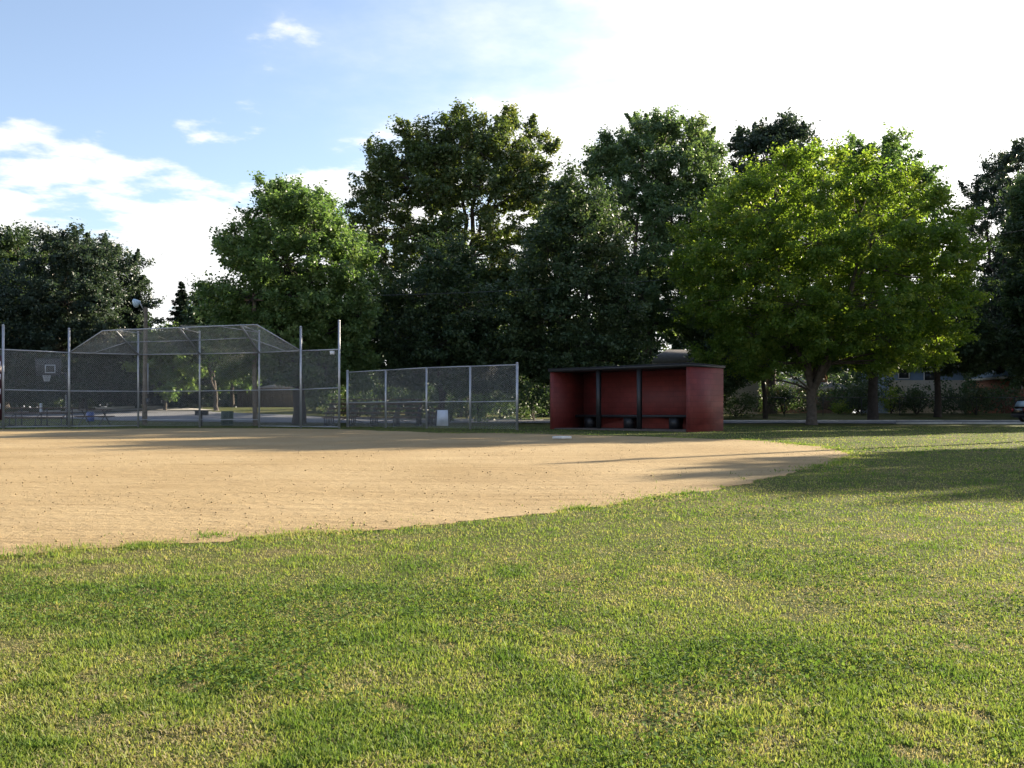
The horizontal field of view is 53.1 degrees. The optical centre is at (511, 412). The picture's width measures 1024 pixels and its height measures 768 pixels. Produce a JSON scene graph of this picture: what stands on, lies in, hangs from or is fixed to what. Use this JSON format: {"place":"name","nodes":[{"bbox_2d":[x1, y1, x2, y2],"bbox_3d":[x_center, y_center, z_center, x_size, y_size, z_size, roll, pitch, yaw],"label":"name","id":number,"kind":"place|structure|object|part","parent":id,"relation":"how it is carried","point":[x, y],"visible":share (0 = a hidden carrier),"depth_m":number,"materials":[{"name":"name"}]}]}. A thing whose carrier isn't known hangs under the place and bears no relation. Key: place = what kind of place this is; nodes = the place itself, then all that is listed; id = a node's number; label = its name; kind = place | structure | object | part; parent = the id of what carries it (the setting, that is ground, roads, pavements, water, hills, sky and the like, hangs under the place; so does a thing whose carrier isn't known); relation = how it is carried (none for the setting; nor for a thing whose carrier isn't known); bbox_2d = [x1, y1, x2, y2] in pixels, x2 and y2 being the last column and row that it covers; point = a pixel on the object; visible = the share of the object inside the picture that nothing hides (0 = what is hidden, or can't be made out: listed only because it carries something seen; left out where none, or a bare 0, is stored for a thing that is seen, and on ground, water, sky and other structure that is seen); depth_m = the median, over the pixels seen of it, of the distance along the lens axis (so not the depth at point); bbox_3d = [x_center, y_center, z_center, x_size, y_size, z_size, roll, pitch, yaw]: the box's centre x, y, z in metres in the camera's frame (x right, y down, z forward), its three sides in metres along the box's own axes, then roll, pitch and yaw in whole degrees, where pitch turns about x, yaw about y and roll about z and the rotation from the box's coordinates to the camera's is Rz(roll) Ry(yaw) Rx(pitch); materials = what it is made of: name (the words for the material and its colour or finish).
{"place":"outdoors","nodes":[
{"label":"outdoors","id":0,"kind":"place"},
{"bbox_2d":[62,407,210,411],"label":"path","id":1,"kind":"structure","parent":0,"point":[168,408],"depth_m":74.60,"materials":[{"name":"concrete"}]},
{"bbox_2d":[95,406,134,408],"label":"wheel stop","id":2,"kind":"object","parent":1,"relation":"on","point":[122,407],"visible":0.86,"depth_m":74.94,"materials":[{"name":"concrete"}]},
{"bbox_2d":[0,428,848,556],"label":"infield dirt","id":3,"kind":"structure","parent":0,"point":[70,455],"depth_m":15.03,"materials":[{"name":"beige soil"}]},
{"bbox_2d":[0,434,843,552],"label":"dirt clods","id":4,"kind":"object","parent":3,"relation":"on","point":[365,512],"visible":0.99,"depth_m":12.35,"materials":[{"name":"brown soil"}]},
{"bbox_2d":[552,436,570,438],"bbox_3d":[1.359,0.673,27.885,0.380,0.070,0.380,0,0,-42],"label":"base","id":5,"kind":"object","parent":3,"relation":"on","point":[561,437],"visible":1,"depth_m":27.75,"materials":[{"name":"rubber"}]},
{"bbox_2d":[0,407,1023,767],"bbox_3d":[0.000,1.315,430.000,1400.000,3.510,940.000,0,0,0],"label":"ground","id":6,"kind":"structure","parent":0,"point":[670,525],"depth_m":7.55,"materials":[{"name":"green plant"}]},
{"bbox_2d":[0,219,68,406],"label":"deciduous tree","id":7,"kind":"object","parent":6,"relation":"on","point":[12,248],"visible":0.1,"depth_m":80.75,"materials":[{"name":"green plant"}]},
{"bbox_2d":[0,408,75,425],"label":"bleacher","id":8,"kind":"object","parent":6,"relation":"on","point":[35,418],"visible":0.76,"depth_m":46.98,"materials":[{"name":"grey metal"}]},
{"bbox_2d":[9,397,75,406],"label":"shrub","id":9,"kind":"object","parent":6,"relation":"on","point":[59,399],"visible":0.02,"depth_m":82.72,"materials":[{"name":"green plant"}]},
{"bbox_2d":[35,358,67,411],"bbox_3d":[-27.934,-1.456,62.239,1.849,3.704,0.976,0,0,-27],"label":"basketball hoop","id":10,"kind":"object","parent":6,"relation":"on","point":[52,365],"visible":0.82,"depth_m":62.23,"materials":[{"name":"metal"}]},
{"bbox_2d":[0,217,166,408],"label":"deciduous tree","id":11,"kind":"object","parent":6,"relation":"on","point":[89,267],"visible":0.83,"depth_m":70.73,"materials":[{"name":"green plant"}]},
{"bbox_2d":[86,412,93,420],"bbox_3d":[-23.065,0.204,56.000,0.433,0.532,0.433,0,0,0],"label":"trash barrel","id":12,"kind":"object","parent":6,"relation":"on","point":[89,414],"visible":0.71,"depth_m":55.83,"materials":[{"name":"blue plastic"}]},
{"bbox_2d":[74,409,113,425],"bbox_3d":[-19.764,0.232,48.500,1.300,0.784,1.600,0,0,0],"label":"picnic table","id":13,"kind":"object","parent":6,"relation":"on","point":[85,416],"visible":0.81,"depth_m":48.18,"materials":[{"name":"brown wood"}]},
{"bbox_2d":[105,276,162,407],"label":"spruce tree","id":14,"kind":"object","parent":6,"relation":"on","point":[126,401],"visible":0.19,"depth_m":78.25,"materials":[{"name":"green plant"}]},
{"bbox_2d":[132,299,148,424],"bbox_3d":[-18.112,-2.373,49.897,0.762,6.319,0.458,0,0,-36],"label":"lamp pole","id":15,"kind":"object","parent":6,"relation":"on","point":[136,303],"visible":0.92,"depth_m":49.91,"materials":[{"name":"grey metal"}]},
{"bbox_2d":[118,316,215,409],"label":"deciduous tree","id":16,"kind":"object","parent":6,"relation":"on","point":[172,374],"visible":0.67,"depth_m":72.50,"materials":[{"name":"green plant"}]},
{"bbox_2d":[0,320,339,428],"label":"backstop","id":17,"kind":"object","parent":6,"relation":"on","point":[137,354],"visible":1,"depth_m":43.25,"materials":[{"name":"metal"}]},
{"bbox_2d":[0,355,1,419],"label":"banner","id":18,"kind":"object","parent":17,"relation":"attached to","point":[0,387],"visible":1,"depth_m":41.19,"materials":[{"name":"white plastic"}]},
{"bbox_2d":[139,281,227,407],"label":"spruce tree","id":19,"kind":"object","parent":6,"relation":"on","point":[181,295],"visible":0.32,"depth_m":79.54,"materials":[{"name":"green plant"}]},
{"bbox_2d":[165,277,228,410],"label":"deciduous tree","id":20,"kind":"object","parent":6,"relation":"on","point":[192,320],"visible":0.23,"depth_m":72.26,"materials":[{"name":"green plant"}]},
{"bbox_2d":[195,410,207,425],"bbox_3d":[-14.448,0.297,47.497,0.620,0.830,0.406,0,0,0],"label":"park grill","id":21,"kind":"object","parent":6,"relation":"on","point":[202,412],"visible":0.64,"depth_m":47.39,"materials":[{"name":"black metal"}]},
{"bbox_2d":[221,411,233,424],"bbox_3d":[-13.350,0.249,48.000,0.588,0.660,0.588,0,0,0],"label":"litter bin","id":22,"kind":"object","parent":6,"relation":"on","point":[225,416],"visible":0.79,"depth_m":47.77,"materials":[{"name":"metal"}]},
{"bbox_2d":[195,339,268,406],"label":"deciduous tree","id":23,"kind":"object","parent":6,"relation":"on","point":[232,383],"visible":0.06,"depth_m":80.14,"materials":[{"name":"green plant"}]},
{"bbox_2d":[244,294,263,425],"bbox_3d":[-12.341,-2.447,49.000,0.900,6.502,0.238,0,0,0],"label":"utility pole","id":24,"kind":"object","parent":6,"relation":"on","point":[254,399],"visible":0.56,"depth_m":48.91,"materials":[{"name":"brown wood"}]},
{"bbox_2d":[278,230,1021,296],"bbox_3d":[9.506,-8.084,52.492,43.563,5.058,0.025,0,0,-9],"label":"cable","id":25,"kind":"object","parent":24,"relation":"attached to","point":[550,288],"visible":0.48,"depth_m":50.78,"materials":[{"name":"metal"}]},
{"bbox_2d":[237,388,292,406],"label":"privacy fence","id":26,"kind":"object","parent":6,"relation":"on","point":[248,400],"visible":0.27,"depth_m":83.99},
{"bbox_2d":[235,384,308,402],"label":"house","id":27,"kind":"structure","parent":6,"relation":"on","point":[274,385],"depth_m":89.48,"materials":[{"name":"beige"}]},
{"bbox_2d":[185,170,400,423],"bbox_3d":[-10.909,-5.832,51.985,10.240,13.126,11.910,0,0,0],"label":"deciduous tree","id":28,"kind":"object","parent":6,"relation":"on","point":[304,221],"visible":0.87,"depth_m":48.99,"materials":[{"name":"green plant"}]},
{"bbox_2d":[321,399,423,425],"bbox_3d":[-6.492,-0.025,48.160,4.465,1.282,2.720,0,0,0],"label":"bleacher","id":29,"kind":"object","parent":6,"relation":"on","point":[397,418],"visible":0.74,"depth_m":48.14,"materials":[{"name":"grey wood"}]},
{"bbox_2d":[387,384,432,419],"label":"shrub","id":30,"kind":"object","parent":6,"relation":"on","point":[405,396],"visible":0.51,"depth_m":69.12,"materials":[{"name":"green plant"}]},
{"bbox_2d":[290,347,549,419],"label":"undergrowth","id":31,"kind":"object","parent":6,"relation":"on","point":[432,388],"visible":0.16,"depth_m":71.36,"materials":[{"name":"green plant"}]},
{"bbox_2d":[346,362,517,429],"bbox_3d":[-3.469,-0.584,41.550,9.392,2.660,0.106,0,0,38],"label":"chain link fence","id":32,"kind":"object","parent":6,"relation":"on","point":[405,402],"visible":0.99,"depth_m":41.42,"materials":[{"name":"metal"}]},
{"bbox_2d":[427,408,437,425],"bbox_3d":[-3.755,0.184,48.080,0.564,0.862,1.560,0,0,0],"label":"bleacher","id":33,"kind":"object","parent":6,"relation":"on","point":[429,418],"visible":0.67,"depth_m":47.95,"materials":[{"name":"metal"}]},
{"bbox_2d":[436,410,448,425],"bbox_3d":[-3.153,0.238,46.525,0.598,0.766,0.354,0,0,0],"label":"standing board","id":34,"kind":"object","parent":6,"relation":"on","point":[439,421],"visible":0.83,"depth_m":46.42,"materials":[{"name":"white plastic"}]},
{"bbox_2d":[364,220,527,409],"bbox_3d":[-3.474,-4.575,56.038,9.295,10.649,10.840,0,0,0],"label":"deciduous tree","id":35,"kind":"object","parent":6,"relation":"on","point":[434,332],"visible":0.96,"depth_m":53.03,"materials":[{"name":"green plant"}]},
{"bbox_2d":[341,97,562,417],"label":"deciduous tree","id":36,"kind":"object","parent":6,"relation":"on","point":[438,169],"visible":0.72,"depth_m":71.09,"materials":[{"name":"green plant"}]},
{"bbox_2d":[13,284,956,412],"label":"woods","id":37,"kind":"object","parent":6,"relation":"on","point":[675,344],"visible":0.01,"depth_m":109.36,"materials":[{"name":"green plant"}]},
{"bbox_2d":[9,343,981,412],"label":"undergrowth","id":38,"kind":"object","parent":6,"relation":"on","point":[849,377],"visible":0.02,"depth_m":92.35,"materials":[{"name":"green plant"}]},
{"bbox_2d":[502,380,549,420],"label":"shrub","id":39,"kind":"object","parent":6,"relation":"on","point":[538,393],"visible":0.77,"depth_m":67.25,"materials":[{"name":"green plant"}]},
{"bbox_2d":[471,152,660,398],"bbox_3d":[2.754,-6.322,54.960,10.502,14.145,11.218,0,0,0],"label":"deciduous tree","id":40,"kind":"object","parent":6,"relation":"on","point":[569,208],"visible":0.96,"depth_m":52.02,"materials":[{"name":"green plant"}]},
{"bbox_2d":[548,363,724,431],"bbox_3d":[4.546,-0.446,38.618,2.130,2.582,6.910,0,0,-44],"label":"dugout","id":41,"kind":"object","parent":6,"relation":"on","point":[679,397],"visible":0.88,"depth_m":38.82,"materials":[{"name":"red paint"},{"name":"dark steel"}]},
{"bbox_2d":[575,102,736,363],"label":"deciduous tree","id":42,"kind":"object","parent":6,"relation":"on","point":[699,153],"visible":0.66,"depth_m":68.85,"materials":[{"name":"green plant"}]},
{"bbox_2d":[334,416,1019,420],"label":"kerb","id":43,"kind":"structure","parent":6,"relation":"on","point":[769,420],"depth_m":67.56,"materials":[{"name":"concrete"}]},
{"bbox_2d":[652,350,757,413],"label":"house","id":44,"kind":"structure","parent":6,"relation":"on","point":[670,356],"depth_m":80.00,"materials":[{"name":"beige"}]},
{"bbox_2d":[674,294,794,418],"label":"deciduous tree","id":45,"kind":"object","parent":6,"relation":"on","point":[734,383],"visible":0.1,"depth_m":70.27,"materials":[{"name":"green plant"}]},
{"bbox_2d":[723,391,762,416],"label":"bush","id":46,"kind":"object","parent":6,"relation":"on","point":[749,400],"visible":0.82,"depth_m":73.15,"materials":[{"name":"green plant"}]},
{"bbox_2d":[720,107,828,413],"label":"deciduous tree","id":47,"kind":"object","parent":6,"relation":"on","point":[761,138],"visible":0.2,"depth_m":77.73,"materials":[{"name":"green plant"}]},
{"bbox_2d":[767,382,795,413],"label":"bush","id":48,"kind":"object","parent":6,"relation":"on","point":[783,393],"visible":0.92,"depth_m":77.81,"materials":[{"name":"green plant"}]},
{"bbox_2d":[758,375,850,412],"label":"house","id":49,"kind":"structure","parent":6,"relation":"on","point":[825,403],"depth_m":90.00,"materials":[{"name":"concrete"}]},
{"bbox_2d":[659,133,994,424],"bbox_3d":[15.458,-6.496,51.349,16.002,14.506,15.092,0,0,0],"label":"deciduous tree","id":50,"kind":"object","parent":6,"relation":"on","point":[818,322],"visible":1,"depth_m":47.83,"materials":[{"name":"green plant"}]},
{"bbox_2d":[821,398,857,413],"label":"bush","id":51,"kind":"object","parent":6,"relation":"on","point":[843,407],"visible":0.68,"depth_m":79.56,"materials":[{"name":"green plant"}]},
{"bbox_2d":[844,382,867,413],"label":"bush","id":52,"kind":"object","parent":6,"relation":"on","point":[851,402],"visible":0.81,"depth_m":78.25,"materials":[{"name":"green plant"}]},
{"bbox_2d":[801,122,955,419],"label":"deciduous tree","id":53,"kind":"object","parent":6,"relation":"on","point":[895,150],"visible":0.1,"depth_m":65.93,"materials":[{"name":"green plant"}]},
{"bbox_2d":[746,397,1023,414],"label":"yard fence","id":54,"kind":"object","parent":6,"relation":"on","point":[890,403],"visible":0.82,"depth_m":76.50,"materials":[{"name":"metal"}]},
{"bbox_2d":[758,369,1023,413],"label":"undergrowth","id":55,"kind":"object","parent":6,"relation":"on","point":[944,402],"visible":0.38,"depth_m":80.73,"materials":[{"name":"green plant"}]},
{"bbox_2d":[878,383,904,413],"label":"bush","id":56,"kind":"object","parent":6,"relation":"on","point":[886,402],"visible":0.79,"depth_m":78.95,"materials":[{"name":"green plant"}]},
{"bbox_2d":[860,364,962,412],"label":"house","id":57,"kind":"structure","parent":6,"relation":"on","point":[912,378],"depth_m":85.94,"materials":[{"name":"blue"}]},
{"bbox_2d":[898,371,909,378],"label":"window","id":58,"kind":"structure","parent":57,"relation":"in","point":[901,375],"depth_m":85.98,"materials":[{"name":"black glass"}]},
{"bbox_2d":[924,371,933,379],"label":"window","id":59,"kind":"structure","parent":57,"relation":"in","point":[927,375],"depth_m":85.98,"materials":[{"name":"black glass"}]},
{"bbox_2d":[890,382,932,414],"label":"bush","id":60,"kind":"object","parent":6,"relation":"on","point":[913,400],"visible":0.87,"depth_m":77.56,"materials":[{"name":"green plant"}]},
{"bbox_2d":[879,271,1023,416],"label":"deciduous tree","id":61,"kind":"object","parent":6,"relation":"on","point":[979,354],"visible":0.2,"depth_m":70.83,"materials":[{"name":"green plant"}]},
{"bbox_2d":[896,422,1023,423],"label":"kerb","id":62,"kind":"structure","parent":6,"relation":"on","point":[959,422],"depth_m":54.98,"materials":[{"name":"concrete"}]},
{"bbox_2d":[951,378,994,414],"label":"bush","id":63,"kind":"object","parent":6,"relation":"on","point":[975,394],"visible":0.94,"depth_m":77.03,"materials":[{"name":"green plant"}]},
{"bbox_2d":[949,136,1023,375],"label":"deciduous tree","id":64,"kind":"object","parent":6,"relation":"on","point":[999,168],"visible":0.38,"depth_m":87.13,"materials":[{"name":"green plant"}]},
{"bbox_2d":[963,370,1023,412],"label":"house","id":65,"kind":"structure","parent":6,"relation":"on","point":[989,379],"depth_m":87.97,"materials":[{"name":"brick"}]},
{"bbox_2d":[981,166,1023,379],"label":"deciduous tree","id":66,"kind":"object","parent":6,"relation":"on","point":[1017,353],"visible":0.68,"depth_m":70.91,"materials":[{"name":"green plant"}]},
{"bbox_2d":[988,257,1023,389],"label":"deciduous tree","id":67,"kind":"object","parent":6,"relation":"on","point":[1010,373],"visible":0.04,"depth_m":84.28,"materials":[{"name":"green plant"}]},
{"bbox_2d":[992,174,1023,341],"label":"deciduous tree","id":68,"kind":"object","parent":6,"relation":"on","point":[1017,188],"visible":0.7,"depth_m":70.92,"materials":[{"name":"green plant"}]},
{"bbox_2d":[0,0,1023,412],"label":"sky","id":69,"kind":"structure","parent":0,"point":[142,122],"materials":[{"name":"blue"}]},
{"bbox_2d":[4,410,1020,422],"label":"road","id":70,"kind":"structure","parent":0,"point":[156,415],"depth_m":64.75,"materials":[{"name":"grey asphalt"}]},
{"bbox_2d":[329,390,383,416],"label":"shrub","id":71,"kind":"object","parent":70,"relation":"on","point":[361,397],"visible":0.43,"depth_m":69.82,"materials":[{"name":"green plant"}]},
{"bbox_2d":[444,398,461,421],"bbox_3d":[-3.746,-0.281,62.065,1.395,1.777,1.348,0,0,23],"label":"shrub","id":72,"kind":"object","parent":70,"relation":"on","point":[450,409],"visible":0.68,"depth_m":61.90,"materials":[{"name":"green plant"}]},
{"bbox_2d":[465,393,492,421],"bbox_3d":[-2.004,-0.627,63.014,1.718,2.468,1.819,0,0,0],"label":"shrub","id":73,"kind":"object","parent":70,"relation":"on","point":[480,413],"visible":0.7,"depth_m":62.68,"materials":[{"name":"green plant"}]},
{"bbox_2d":[1011,399,1023,421],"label":"parked car","id":74,"kind":"object","parent":70,"relation":"on","point":[1017,410],"visible":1,"depth_m":61.64,"materials":[{"name":"black paint"}]},
{"bbox_3d":[30.550,-0.539,61.500,0.160,0.324,1.240,0,0,0],"label":"rear window","id":75,"kind":"part","parent":74,"relation":"part of","materials":[{"name":"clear glass"}]},
{"bbox_2d":[1001,389,1023,412],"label":"bush","id":76,"kind":"object","parent":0,"point":[1009,408],"visible":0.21,"depth_m":81.99,"materials":[{"name":"green plant"}]}
]}

